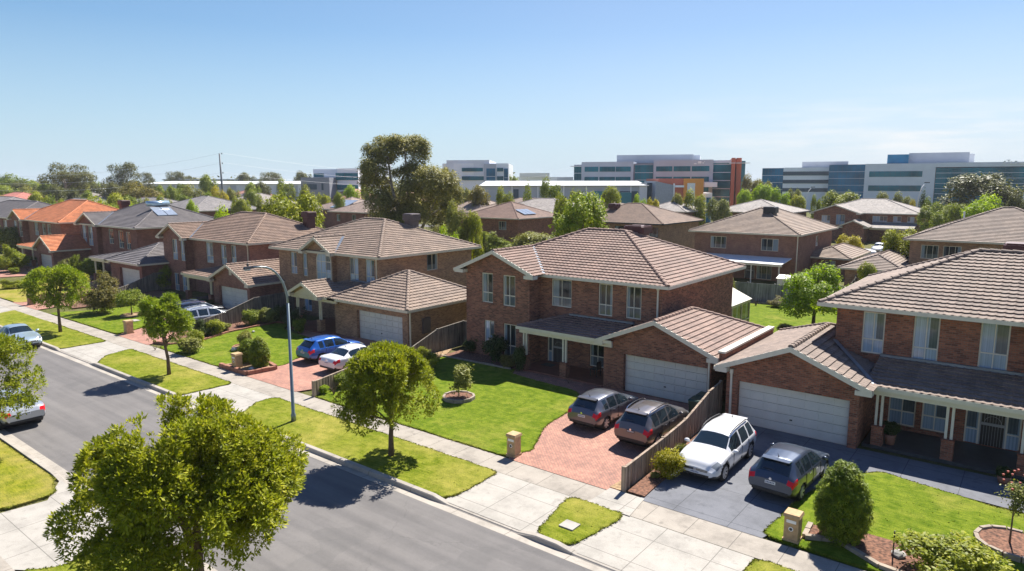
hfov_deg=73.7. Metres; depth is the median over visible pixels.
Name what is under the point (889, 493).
lawn
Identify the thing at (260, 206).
tree
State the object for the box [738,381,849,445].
garage door
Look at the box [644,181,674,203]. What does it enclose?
shed
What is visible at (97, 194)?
brick house
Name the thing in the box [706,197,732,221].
tree
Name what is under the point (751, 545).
footpath
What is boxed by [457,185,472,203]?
tree
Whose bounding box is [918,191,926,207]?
tree
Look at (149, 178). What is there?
gum tree
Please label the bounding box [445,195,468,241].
tree
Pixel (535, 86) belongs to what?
sky
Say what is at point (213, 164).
power line
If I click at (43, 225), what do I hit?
window
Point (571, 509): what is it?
nature strip
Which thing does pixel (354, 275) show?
window
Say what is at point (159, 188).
tree
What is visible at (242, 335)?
shrub
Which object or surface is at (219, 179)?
shed
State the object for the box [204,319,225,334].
shrub
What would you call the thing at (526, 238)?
shrub
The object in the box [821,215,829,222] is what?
window
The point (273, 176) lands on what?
gum tree
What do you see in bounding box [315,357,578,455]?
lawn
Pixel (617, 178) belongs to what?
window
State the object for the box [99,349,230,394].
nature strip
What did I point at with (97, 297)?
shrub
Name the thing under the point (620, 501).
concrete apron
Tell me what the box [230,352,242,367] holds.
letterbox
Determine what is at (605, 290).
window
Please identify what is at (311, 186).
window
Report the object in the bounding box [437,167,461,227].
gum tree
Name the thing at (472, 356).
garden bed
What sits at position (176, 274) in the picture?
window
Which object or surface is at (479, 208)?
brick house
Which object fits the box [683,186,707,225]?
tree
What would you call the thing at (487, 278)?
window
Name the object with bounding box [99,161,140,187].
gum tree
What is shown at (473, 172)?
office building
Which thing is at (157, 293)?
garden bed
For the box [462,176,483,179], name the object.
window
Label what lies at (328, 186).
office building
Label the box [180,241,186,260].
window
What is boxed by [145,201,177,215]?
solar water heater
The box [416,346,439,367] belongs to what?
shrub
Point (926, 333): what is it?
window
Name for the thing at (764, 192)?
tree
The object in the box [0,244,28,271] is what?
shrub
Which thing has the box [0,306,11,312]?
driveway crossing
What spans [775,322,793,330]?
shrub
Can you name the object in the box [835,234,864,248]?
tree
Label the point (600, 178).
window
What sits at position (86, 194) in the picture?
tree
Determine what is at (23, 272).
driveway
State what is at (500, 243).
shrub
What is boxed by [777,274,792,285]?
garden shed
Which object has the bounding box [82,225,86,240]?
window
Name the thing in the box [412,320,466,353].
paling fence
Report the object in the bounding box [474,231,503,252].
shrub
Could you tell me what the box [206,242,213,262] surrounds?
window
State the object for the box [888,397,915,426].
window
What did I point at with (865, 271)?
tree
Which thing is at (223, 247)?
window
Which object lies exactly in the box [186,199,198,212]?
tree
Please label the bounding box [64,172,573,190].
power line
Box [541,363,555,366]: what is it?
doormat
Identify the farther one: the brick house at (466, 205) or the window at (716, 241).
the brick house at (466, 205)
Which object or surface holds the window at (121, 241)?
in the brick house at (126, 245)
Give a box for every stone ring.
[120,312,143,316]
[442,390,474,403]
[973,524,1023,562]
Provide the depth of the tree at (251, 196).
172.34 m
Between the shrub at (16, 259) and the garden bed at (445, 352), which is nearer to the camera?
the garden bed at (445, 352)
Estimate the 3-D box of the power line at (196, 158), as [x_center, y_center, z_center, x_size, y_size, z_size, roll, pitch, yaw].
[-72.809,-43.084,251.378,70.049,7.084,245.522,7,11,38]
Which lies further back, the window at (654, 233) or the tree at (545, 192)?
the tree at (545, 192)
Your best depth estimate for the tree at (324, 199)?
162.75 m
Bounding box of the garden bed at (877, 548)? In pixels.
[804,525,936,570]
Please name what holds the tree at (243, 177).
on the ground at (312, 317)
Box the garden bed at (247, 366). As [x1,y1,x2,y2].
[228,362,270,369]
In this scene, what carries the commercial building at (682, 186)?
on the ground at (312, 317)
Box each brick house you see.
[0,196,26,201]
[0,200,51,247]
[1,192,57,201]
[6,199,129,267]
[64,198,106,204]
[73,201,213,285]
[79,192,108,199]
[137,197,177,202]
[155,211,322,308]
[170,196,256,216]
[230,193,295,215]
[268,213,481,346]
[318,197,363,228]
[327,200,392,226]
[331,188,372,201]
[442,200,495,230]
[453,224,774,404]
[461,201,524,213]
[461,201,556,242]
[512,197,534,201]
[518,198,574,212]
[574,203,703,248]
[651,201,704,225]
[688,206,870,282]
[714,242,1023,480]
[722,199,809,217]
[809,198,927,242]
[837,206,1023,287]
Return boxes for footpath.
[0,298,863,570]
[0,556,14,570]
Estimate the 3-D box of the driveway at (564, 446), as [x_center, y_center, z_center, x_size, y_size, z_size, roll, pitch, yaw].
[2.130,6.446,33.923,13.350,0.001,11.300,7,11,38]
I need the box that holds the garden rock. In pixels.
[891,549,906,558]
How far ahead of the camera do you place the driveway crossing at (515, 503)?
24.80 m
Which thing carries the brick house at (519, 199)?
on the ground at (312, 317)
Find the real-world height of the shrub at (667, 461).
1.304 m
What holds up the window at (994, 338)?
in the brick house at (928, 355)
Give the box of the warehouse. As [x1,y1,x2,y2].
[479,181,651,203]
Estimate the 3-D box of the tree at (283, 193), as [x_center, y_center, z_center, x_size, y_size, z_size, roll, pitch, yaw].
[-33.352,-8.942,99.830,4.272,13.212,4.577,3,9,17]
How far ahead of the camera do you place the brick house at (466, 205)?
142.91 m
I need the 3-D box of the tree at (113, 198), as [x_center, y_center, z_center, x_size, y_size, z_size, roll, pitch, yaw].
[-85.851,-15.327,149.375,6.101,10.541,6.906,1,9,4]
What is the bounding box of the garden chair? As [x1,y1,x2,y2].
[590,361,601,376]
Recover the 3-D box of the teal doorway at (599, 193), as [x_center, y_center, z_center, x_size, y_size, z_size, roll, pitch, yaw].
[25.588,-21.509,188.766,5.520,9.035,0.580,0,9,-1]
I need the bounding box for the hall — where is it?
[519,173,572,180]
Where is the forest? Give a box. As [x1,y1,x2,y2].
[23,172,760,196]
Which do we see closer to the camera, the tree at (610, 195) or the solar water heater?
the solar water heater
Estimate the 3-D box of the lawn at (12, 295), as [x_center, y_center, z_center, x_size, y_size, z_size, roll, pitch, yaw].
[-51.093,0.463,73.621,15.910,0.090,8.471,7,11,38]
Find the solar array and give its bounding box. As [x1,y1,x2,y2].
[515,209,535,214]
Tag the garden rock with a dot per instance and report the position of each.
(898, 554)
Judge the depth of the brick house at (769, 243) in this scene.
82.33 m
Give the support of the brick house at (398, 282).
on the ground at (312, 317)
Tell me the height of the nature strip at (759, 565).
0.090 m
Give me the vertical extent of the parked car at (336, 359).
1.617 m
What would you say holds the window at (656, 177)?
in the office building at (723, 178)
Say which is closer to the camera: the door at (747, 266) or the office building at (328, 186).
the door at (747, 266)
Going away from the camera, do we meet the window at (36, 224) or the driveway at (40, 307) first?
the driveway at (40, 307)
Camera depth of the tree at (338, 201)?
148.21 m
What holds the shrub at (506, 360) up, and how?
on the garden bed at (472, 356)
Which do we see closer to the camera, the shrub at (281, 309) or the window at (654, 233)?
the shrub at (281, 309)
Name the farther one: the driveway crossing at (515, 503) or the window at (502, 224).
the window at (502, 224)
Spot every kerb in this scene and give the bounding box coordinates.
[0,325,621,570]
[0,429,216,570]
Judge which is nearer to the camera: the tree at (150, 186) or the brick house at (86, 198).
the brick house at (86, 198)
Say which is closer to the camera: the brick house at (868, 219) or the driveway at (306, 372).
the driveway at (306, 372)
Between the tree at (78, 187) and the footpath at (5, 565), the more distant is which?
the tree at (78, 187)
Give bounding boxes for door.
[41,254,51,267]
[122,267,139,285]
[222,286,247,308]
[230,185,236,191]
[292,185,297,200]
[359,310,402,344]
[513,189,518,198]
[548,337,564,361]
[618,191,637,202]
[625,354,707,402]
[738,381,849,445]
[744,265,754,277]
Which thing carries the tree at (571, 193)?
on the ground at (312, 317)
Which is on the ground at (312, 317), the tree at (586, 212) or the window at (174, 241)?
the tree at (586, 212)
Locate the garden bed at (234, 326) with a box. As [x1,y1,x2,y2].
[174,318,310,339]
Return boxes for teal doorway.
[595,191,606,198]
[619,192,631,202]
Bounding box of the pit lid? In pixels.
[559,519,580,530]
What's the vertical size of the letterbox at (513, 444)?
1.020 m
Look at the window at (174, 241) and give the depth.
73.02 m
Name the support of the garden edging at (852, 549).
on the garden bed at (877, 548)
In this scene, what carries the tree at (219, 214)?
on the ground at (312, 317)
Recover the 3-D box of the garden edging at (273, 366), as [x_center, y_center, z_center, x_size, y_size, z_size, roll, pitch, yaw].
[-16.283,5.021,42.610,3.389,0.318,2.363,7,11,38]
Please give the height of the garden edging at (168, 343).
0.198 m
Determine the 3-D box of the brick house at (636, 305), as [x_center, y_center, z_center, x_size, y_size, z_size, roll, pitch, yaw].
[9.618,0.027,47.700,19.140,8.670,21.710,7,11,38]
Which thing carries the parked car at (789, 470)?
on the driveway at (735, 500)
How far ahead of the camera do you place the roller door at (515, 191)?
187.83 m
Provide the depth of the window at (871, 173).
253.25 m
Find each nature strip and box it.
[0,310,104,348]
[0,441,54,509]
[27,539,176,570]
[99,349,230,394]
[243,398,495,498]
[539,498,621,544]
[745,560,793,570]
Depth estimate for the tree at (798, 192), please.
165.95 m
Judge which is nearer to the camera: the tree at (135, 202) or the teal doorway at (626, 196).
the tree at (135, 202)
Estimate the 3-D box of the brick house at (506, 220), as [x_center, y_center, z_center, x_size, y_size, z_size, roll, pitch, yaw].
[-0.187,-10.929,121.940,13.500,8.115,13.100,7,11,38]
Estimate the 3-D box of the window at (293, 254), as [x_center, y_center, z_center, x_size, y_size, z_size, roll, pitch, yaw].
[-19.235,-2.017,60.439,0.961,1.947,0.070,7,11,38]
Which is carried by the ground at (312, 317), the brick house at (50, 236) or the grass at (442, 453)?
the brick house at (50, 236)
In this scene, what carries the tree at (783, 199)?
on the ground at (312, 317)
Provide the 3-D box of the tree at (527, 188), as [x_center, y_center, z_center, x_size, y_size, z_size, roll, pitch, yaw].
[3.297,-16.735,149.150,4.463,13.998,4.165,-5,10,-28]
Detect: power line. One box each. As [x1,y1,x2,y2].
[21,153,560,176]
[45,163,561,183]
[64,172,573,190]
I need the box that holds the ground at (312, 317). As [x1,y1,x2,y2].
[0,211,1023,570]
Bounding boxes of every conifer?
[235,338,252,363]
[247,336,271,367]
[812,459,875,547]
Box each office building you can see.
[301,164,391,201]
[442,160,512,195]
[570,154,745,205]
[762,161,847,209]
[827,152,1023,206]
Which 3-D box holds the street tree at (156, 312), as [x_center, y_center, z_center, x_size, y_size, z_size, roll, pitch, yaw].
[-20.567,2.892,40.729,3.222,5.134,3.067,7,11,38]
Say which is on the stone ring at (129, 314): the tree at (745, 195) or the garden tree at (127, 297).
the garden tree at (127, 297)
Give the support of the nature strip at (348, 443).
on the ground at (312, 317)
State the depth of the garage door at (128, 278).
74.93 m
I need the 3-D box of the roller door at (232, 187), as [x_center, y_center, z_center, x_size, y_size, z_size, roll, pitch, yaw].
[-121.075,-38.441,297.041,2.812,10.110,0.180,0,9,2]
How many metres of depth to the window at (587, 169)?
230.64 m
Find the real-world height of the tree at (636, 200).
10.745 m
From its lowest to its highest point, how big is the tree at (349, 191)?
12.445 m
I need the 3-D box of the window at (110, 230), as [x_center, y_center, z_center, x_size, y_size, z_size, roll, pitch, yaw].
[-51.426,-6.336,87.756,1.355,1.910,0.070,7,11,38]
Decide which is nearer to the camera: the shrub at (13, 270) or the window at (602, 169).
the shrub at (13, 270)
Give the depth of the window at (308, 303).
59.88 m
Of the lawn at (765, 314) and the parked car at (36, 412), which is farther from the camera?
the lawn at (765, 314)
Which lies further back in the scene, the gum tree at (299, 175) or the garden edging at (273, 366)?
the gum tree at (299, 175)
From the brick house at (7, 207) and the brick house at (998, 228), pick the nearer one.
the brick house at (998, 228)
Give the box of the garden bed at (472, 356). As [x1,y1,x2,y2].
[446,350,516,368]
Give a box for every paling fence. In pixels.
[114,272,170,292]
[192,292,294,327]
[311,368,345,396]
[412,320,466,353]
[621,380,722,492]
[733,282,837,303]
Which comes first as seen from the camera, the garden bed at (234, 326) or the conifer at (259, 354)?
the conifer at (259, 354)
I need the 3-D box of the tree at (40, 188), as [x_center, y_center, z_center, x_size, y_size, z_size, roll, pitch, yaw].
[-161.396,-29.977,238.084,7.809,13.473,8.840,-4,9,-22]
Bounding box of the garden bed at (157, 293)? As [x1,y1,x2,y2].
[66,290,163,308]
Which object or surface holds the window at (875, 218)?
in the brick house at (868, 219)
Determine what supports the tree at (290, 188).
on the ground at (312, 317)
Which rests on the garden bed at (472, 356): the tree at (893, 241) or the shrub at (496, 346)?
the shrub at (496, 346)
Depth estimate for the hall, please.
326.03 m
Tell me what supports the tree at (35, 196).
on the ground at (312, 317)
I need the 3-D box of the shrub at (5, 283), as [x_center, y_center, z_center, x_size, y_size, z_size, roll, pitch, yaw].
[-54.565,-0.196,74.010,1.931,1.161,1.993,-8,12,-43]
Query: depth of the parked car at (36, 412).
32.17 m
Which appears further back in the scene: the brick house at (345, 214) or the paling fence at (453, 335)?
the brick house at (345, 214)
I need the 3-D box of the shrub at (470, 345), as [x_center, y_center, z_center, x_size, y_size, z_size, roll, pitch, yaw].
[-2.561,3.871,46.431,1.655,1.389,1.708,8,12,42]
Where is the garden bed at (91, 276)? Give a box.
[84,271,111,280]
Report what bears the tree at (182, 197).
on the ground at (312, 317)
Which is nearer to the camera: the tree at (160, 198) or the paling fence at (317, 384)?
the paling fence at (317, 384)
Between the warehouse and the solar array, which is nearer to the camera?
the solar array
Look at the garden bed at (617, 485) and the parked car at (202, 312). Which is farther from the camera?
the parked car at (202, 312)
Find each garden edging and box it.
[153,321,284,344]
[219,361,276,375]
[441,355,510,368]
[750,301,836,310]
[802,521,901,570]
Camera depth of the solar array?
117.18 m
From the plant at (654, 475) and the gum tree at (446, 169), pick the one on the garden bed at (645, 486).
the plant at (654, 475)
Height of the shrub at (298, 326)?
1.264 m
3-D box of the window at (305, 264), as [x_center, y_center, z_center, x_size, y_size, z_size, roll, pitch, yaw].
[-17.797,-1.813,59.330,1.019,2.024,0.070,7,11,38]
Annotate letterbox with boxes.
[26,295,35,304]
[122,319,133,333]
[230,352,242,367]
[505,431,521,457]
[782,507,804,543]
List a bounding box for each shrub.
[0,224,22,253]
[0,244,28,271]
[0,279,18,288]
[7,267,19,273]
[12,279,25,287]
[51,258,69,268]
[58,272,90,289]
[68,254,83,273]
[78,270,119,312]
[79,258,102,274]
[162,291,183,298]
[176,336,203,353]
[185,328,205,344]
[190,298,222,305]
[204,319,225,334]
[221,322,231,330]
[235,329,252,344]
[241,309,260,324]
[256,307,279,322]
[273,304,293,321]
[281,306,308,327]
[292,318,305,332]
[319,385,329,393]
[327,381,337,393]
[333,370,350,387]
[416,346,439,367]
[463,339,477,352]
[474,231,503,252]
[480,333,508,362]
[483,234,512,251]
[500,353,515,366]
[509,231,554,246]
[512,344,526,370]
[649,446,686,479]
[767,295,783,306]
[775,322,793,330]
[891,528,1018,570]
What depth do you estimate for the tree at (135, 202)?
163.09 m
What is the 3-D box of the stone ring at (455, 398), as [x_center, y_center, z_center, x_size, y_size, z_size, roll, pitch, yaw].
[-2.828,5.969,36.490,1.735,0.234,1.753,7,11,38]
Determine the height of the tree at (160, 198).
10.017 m
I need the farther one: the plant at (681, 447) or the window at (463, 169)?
the window at (463, 169)
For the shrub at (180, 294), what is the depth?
66.78 m
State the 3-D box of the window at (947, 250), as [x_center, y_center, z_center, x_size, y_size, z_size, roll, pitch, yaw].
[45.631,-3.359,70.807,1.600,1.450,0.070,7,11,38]
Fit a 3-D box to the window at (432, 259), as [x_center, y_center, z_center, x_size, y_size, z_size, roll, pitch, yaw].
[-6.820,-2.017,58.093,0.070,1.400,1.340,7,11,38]
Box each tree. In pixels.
[0,172,36,187]
[0,184,20,194]
[0,255,31,265]
[0,331,47,419]
[9,181,38,192]
[17,264,91,331]
[18,186,44,195]
[28,191,49,203]
[36,162,96,195]
[36,181,51,194]
[39,184,82,202]
[42,391,308,570]
[43,194,58,204]
[63,180,90,192]
[80,189,98,197]
[81,194,118,208]
[86,181,105,193]
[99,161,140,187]
[99,182,127,197]
[106,193,133,207]
[113,180,163,198]
[113,288,145,314]
[123,194,141,204]
[130,179,146,196]
[137,292,194,374]
[139,171,155,182]
[145,180,164,196]
[154,185,169,197]
[156,193,172,202]
[162,171,186,181]
[164,184,183,199]
[176,182,184,192]
[176,193,192,200]
[179,182,206,198]
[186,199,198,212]
[197,174,218,196]
[211,184,228,199]
[214,202,228,218]
[223,187,240,200]
[230,196,252,212]
[236,172,256,180]
[243,187,260,206]
[244,182,262,192]
[255,180,271,194]
[256,196,269,211]
[258,171,281,180]
[260,189,326,227]
[276,178,296,200]
[277,181,289,205]
[293,170,310,180]
[298,181,317,208]
[316,192,330,204]
[330,339,442,455]
[332,191,345,208]
[343,184,360,198]
[355,133,465,230]
[360,186,373,199]
[377,211,393,219]
[432,225,454,237]
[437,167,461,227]
[439,224,458,238]
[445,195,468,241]
[449,363,474,395]
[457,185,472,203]
[462,210,484,259]
[467,183,490,206]
[495,183,514,204]
[509,174,518,180]
[522,181,531,200]
[539,173,562,197]
[546,187,608,239]
[552,192,570,235]
[569,189,582,202]
[602,185,621,207]
[633,193,645,203]
[647,197,658,206]
[671,193,682,204]
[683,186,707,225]
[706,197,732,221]
[735,188,752,203]
[741,171,761,200]
[751,183,773,201]
[756,179,772,193]
[770,187,791,204]
[778,260,849,323]
[788,187,802,205]
[790,195,806,212]
[810,193,821,218]
[819,189,860,207]
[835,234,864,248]
[857,261,877,279]
[876,191,888,198]
[880,226,919,256]
[892,191,911,204]
[910,199,915,205]
[915,203,944,231]
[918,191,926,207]
[922,196,936,223]
[929,201,959,223]
[936,171,1023,219]
[946,202,967,222]
[960,191,1003,216]
[994,469,1023,542]
[1006,188,1023,208]
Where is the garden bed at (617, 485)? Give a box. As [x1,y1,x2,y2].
[610,480,620,490]
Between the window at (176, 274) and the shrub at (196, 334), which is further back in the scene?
the window at (176, 274)
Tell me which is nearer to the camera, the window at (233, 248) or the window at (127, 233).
the window at (233, 248)
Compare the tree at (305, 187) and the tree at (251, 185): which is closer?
the tree at (305, 187)
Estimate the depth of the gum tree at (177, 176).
392.75 m
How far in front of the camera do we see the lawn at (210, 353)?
48.32 m
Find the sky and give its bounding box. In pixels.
[0,0,1023,185]
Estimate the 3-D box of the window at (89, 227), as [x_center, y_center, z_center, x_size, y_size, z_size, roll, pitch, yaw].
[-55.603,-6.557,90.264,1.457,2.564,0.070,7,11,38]
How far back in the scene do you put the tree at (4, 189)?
226.26 m
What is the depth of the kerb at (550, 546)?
25.54 m
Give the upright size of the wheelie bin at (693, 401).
1.080 m
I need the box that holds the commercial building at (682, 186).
[646,179,711,221]
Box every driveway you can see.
[0,266,34,276]
[13,281,121,309]
[118,299,189,344]
[244,327,379,391]
[508,369,702,489]
[641,425,1023,537]
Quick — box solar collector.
[331,200,357,207]
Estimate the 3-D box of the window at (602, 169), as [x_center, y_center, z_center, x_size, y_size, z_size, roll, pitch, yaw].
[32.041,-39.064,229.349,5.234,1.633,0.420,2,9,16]
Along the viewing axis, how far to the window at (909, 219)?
130.00 m
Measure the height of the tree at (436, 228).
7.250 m
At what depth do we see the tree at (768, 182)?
202.47 m
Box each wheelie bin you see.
[688,395,702,412]
[696,391,706,396]
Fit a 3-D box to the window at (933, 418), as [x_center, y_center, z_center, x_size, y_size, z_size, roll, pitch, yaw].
[19.097,5.627,30.812,1.000,1.950,0.070,7,11,38]
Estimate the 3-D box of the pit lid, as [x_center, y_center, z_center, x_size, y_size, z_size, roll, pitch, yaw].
[1.938,8.095,22.977,0.550,0.115,0.500,7,11,38]
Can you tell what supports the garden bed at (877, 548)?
on the ground at (312, 317)
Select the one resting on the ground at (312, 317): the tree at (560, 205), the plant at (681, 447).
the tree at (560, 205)
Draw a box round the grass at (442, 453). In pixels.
[0,317,1023,570]
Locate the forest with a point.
(395, 183)
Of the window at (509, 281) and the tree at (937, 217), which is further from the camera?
the tree at (937, 217)
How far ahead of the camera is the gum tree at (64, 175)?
225.71 m
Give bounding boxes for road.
[0,346,591,570]
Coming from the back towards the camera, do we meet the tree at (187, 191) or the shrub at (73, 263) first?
the tree at (187, 191)
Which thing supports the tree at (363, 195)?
on the ground at (312, 317)
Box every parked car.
[0,322,42,348]
[0,387,45,429]
[177,300,228,309]
[181,304,226,321]
[296,335,363,362]
[319,343,366,370]
[567,388,638,429]
[614,398,688,447]
[678,413,755,481]
[748,442,829,501]
[871,242,883,251]
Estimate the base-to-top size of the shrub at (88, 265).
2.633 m
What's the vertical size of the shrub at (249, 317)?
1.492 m
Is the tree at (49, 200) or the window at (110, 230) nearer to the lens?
the window at (110, 230)
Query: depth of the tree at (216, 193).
192.82 m
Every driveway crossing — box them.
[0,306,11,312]
[0,480,111,569]
[61,341,128,362]
[182,383,273,413]
[446,472,588,548]
[573,514,753,570]
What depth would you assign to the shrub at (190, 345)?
45.88 m
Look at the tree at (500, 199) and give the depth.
138.39 m
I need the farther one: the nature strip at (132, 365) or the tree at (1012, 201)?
the tree at (1012, 201)
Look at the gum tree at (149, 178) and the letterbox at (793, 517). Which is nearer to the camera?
the letterbox at (793, 517)
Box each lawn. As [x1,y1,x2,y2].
[0,280,67,301]
[51,298,172,333]
[160,323,308,366]
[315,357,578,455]
[749,303,836,332]
[765,472,1023,570]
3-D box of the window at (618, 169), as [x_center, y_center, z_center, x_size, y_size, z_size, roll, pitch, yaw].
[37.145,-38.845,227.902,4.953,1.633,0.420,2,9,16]
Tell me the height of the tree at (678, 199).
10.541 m
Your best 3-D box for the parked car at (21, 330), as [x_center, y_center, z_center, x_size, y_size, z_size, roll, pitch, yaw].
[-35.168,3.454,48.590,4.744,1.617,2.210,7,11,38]
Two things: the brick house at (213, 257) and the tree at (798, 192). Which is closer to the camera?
the brick house at (213, 257)
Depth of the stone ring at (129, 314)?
59.09 m
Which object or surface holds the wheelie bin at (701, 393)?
on the driveway at (564, 446)
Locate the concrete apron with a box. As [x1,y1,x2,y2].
[589,488,643,515]
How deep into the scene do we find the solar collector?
154.02 m
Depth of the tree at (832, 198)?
148.19 m
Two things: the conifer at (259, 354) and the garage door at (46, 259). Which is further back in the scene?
the garage door at (46, 259)
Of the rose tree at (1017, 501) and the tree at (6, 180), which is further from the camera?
the tree at (6, 180)
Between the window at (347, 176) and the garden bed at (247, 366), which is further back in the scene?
the window at (347, 176)
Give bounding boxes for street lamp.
[242,263,295,420]
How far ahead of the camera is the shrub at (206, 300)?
62.10 m
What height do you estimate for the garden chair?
0.900 m
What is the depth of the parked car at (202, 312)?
54.43 m
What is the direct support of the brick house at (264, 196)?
on the ground at (312, 317)
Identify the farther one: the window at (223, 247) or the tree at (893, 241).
the tree at (893, 241)
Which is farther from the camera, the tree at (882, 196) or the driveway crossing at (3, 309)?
the tree at (882, 196)
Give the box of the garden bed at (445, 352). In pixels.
[436,348,451,357]
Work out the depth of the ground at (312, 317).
38.40 m
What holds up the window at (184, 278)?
in the brick house at (213, 257)
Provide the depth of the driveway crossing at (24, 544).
22.48 m
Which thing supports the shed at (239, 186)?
on the ground at (312, 317)
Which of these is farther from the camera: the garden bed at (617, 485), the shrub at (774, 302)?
the shrub at (774, 302)
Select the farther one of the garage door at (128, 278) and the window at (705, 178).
the window at (705, 178)
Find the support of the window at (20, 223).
in the brick house at (50, 236)
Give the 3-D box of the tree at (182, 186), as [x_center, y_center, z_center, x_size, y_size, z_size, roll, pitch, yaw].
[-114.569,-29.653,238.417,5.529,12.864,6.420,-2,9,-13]
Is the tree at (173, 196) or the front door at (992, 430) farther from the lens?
the tree at (173, 196)
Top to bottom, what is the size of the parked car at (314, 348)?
1.684 m
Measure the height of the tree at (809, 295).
6.157 m
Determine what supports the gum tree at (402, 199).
on the ground at (312, 317)
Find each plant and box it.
[193,318,215,335]
[650,471,659,478]
[675,442,685,453]
[882,419,902,444]
[995,464,1013,484]
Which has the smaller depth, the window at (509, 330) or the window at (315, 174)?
the window at (509, 330)
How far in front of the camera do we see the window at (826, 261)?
82.80 m
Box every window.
[19,222,22,236]
[34,222,38,234]
[42,224,45,234]
[47,224,51,234]
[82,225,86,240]
[88,226,93,245]
[109,229,113,243]
[118,231,123,247]
[126,232,130,249]
[172,239,177,259]
[175,273,179,290]
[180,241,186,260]
[182,275,186,290]
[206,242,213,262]
[221,245,226,264]
[231,245,236,262]
[291,252,296,273]
[303,253,307,275]
[304,299,311,310]
[307,184,316,189]
[314,173,323,176]
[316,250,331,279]
[336,173,357,179]
[337,185,358,189]
[350,257,358,279]
[366,259,374,281]
[427,253,437,270]
[462,168,482,170]
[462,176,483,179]
[482,273,492,302]
[485,320,493,341]
[486,168,494,180]
[499,221,505,229]
[504,169,507,180]
[504,275,514,306]
[504,323,515,355]
[552,278,571,307]
[584,177,597,180]
[585,167,597,171]
[590,344,603,367]
[599,177,614,180]
[599,283,612,316]
[600,167,614,171]
[616,167,630,171]
[616,177,630,180]
[626,286,641,319]
[649,227,657,236]
[656,166,671,170]
[656,177,671,178]
[673,177,689,178]
[674,166,690,170]
[691,177,708,180]
[692,166,708,170]
[705,197,710,221]
[710,236,725,247]
[756,266,771,279]
[761,238,778,251]
[782,188,827,191]
[783,171,828,175]
[783,180,827,182]
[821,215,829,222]
[825,260,835,269]
[836,214,844,224]
[861,311,885,353]
[868,185,920,190]
[869,171,922,176]
[872,216,886,222]
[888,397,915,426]
[893,216,901,221]
[907,217,914,222]
[911,316,940,360]
[920,245,938,258]
[920,403,946,432]
[943,246,961,256]
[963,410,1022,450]
[977,323,1010,370]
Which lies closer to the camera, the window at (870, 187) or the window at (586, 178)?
the window at (586, 178)
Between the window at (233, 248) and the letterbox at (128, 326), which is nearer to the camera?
the letterbox at (128, 326)
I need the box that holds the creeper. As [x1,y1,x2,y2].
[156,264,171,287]
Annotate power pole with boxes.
[219,153,223,197]
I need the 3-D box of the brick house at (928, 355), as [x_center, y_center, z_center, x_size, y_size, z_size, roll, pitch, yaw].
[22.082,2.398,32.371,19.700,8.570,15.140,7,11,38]
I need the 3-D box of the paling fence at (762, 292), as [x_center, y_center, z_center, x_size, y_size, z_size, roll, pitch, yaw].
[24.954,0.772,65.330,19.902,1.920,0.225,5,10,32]
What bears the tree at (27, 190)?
on the ground at (312, 317)
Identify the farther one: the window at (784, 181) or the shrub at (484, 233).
the window at (784, 181)
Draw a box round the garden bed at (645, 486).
[628,434,696,497]
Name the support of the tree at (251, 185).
on the ground at (312, 317)
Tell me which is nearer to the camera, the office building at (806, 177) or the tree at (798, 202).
the tree at (798, 202)
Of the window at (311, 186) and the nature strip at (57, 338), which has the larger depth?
the window at (311, 186)
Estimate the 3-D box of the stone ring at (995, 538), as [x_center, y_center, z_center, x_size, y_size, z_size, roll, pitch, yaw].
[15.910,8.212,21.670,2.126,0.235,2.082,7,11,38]
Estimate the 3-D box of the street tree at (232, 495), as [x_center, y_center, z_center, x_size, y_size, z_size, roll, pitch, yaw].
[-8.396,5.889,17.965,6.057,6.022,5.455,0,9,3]
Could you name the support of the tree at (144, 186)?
on the ground at (312, 317)
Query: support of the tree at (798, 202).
on the car park
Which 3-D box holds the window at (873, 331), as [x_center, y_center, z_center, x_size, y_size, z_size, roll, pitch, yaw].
[16.945,2.206,32.001,0.935,1.968,0.070,7,11,38]
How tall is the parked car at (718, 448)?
1.759 m
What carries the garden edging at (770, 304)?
on the ground at (312, 317)
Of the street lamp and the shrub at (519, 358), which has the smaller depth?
the street lamp
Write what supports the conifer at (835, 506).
on the garden bed at (877, 548)
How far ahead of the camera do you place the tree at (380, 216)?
89.02 m
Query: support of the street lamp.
on the nature strip at (348, 443)
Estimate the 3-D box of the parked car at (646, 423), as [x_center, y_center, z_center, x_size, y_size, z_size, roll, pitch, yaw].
[6.463,5.993,31.126,2.240,1.823,4.464,7,11,38]
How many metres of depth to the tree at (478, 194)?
142.56 m
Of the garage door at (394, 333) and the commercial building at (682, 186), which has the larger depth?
the commercial building at (682, 186)
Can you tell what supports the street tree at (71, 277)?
on the nature strip at (57, 338)
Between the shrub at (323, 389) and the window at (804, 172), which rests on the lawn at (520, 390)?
the shrub at (323, 389)
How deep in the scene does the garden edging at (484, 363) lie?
43.64 m
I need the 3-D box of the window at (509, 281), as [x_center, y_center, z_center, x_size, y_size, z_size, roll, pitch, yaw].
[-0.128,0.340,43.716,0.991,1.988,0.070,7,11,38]
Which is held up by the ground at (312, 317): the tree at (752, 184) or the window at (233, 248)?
the tree at (752, 184)
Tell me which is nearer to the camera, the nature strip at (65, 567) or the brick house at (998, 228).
the nature strip at (65, 567)
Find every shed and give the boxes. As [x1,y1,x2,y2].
[143,181,300,200]
[162,179,285,180]
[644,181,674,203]
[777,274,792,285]
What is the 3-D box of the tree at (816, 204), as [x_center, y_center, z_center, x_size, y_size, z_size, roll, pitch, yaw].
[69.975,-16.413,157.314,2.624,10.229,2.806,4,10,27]
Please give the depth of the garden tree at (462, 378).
36.05 m
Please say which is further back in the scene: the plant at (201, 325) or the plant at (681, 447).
the plant at (201, 325)
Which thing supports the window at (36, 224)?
in the brick house at (50, 236)
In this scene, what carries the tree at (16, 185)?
on the ground at (312, 317)

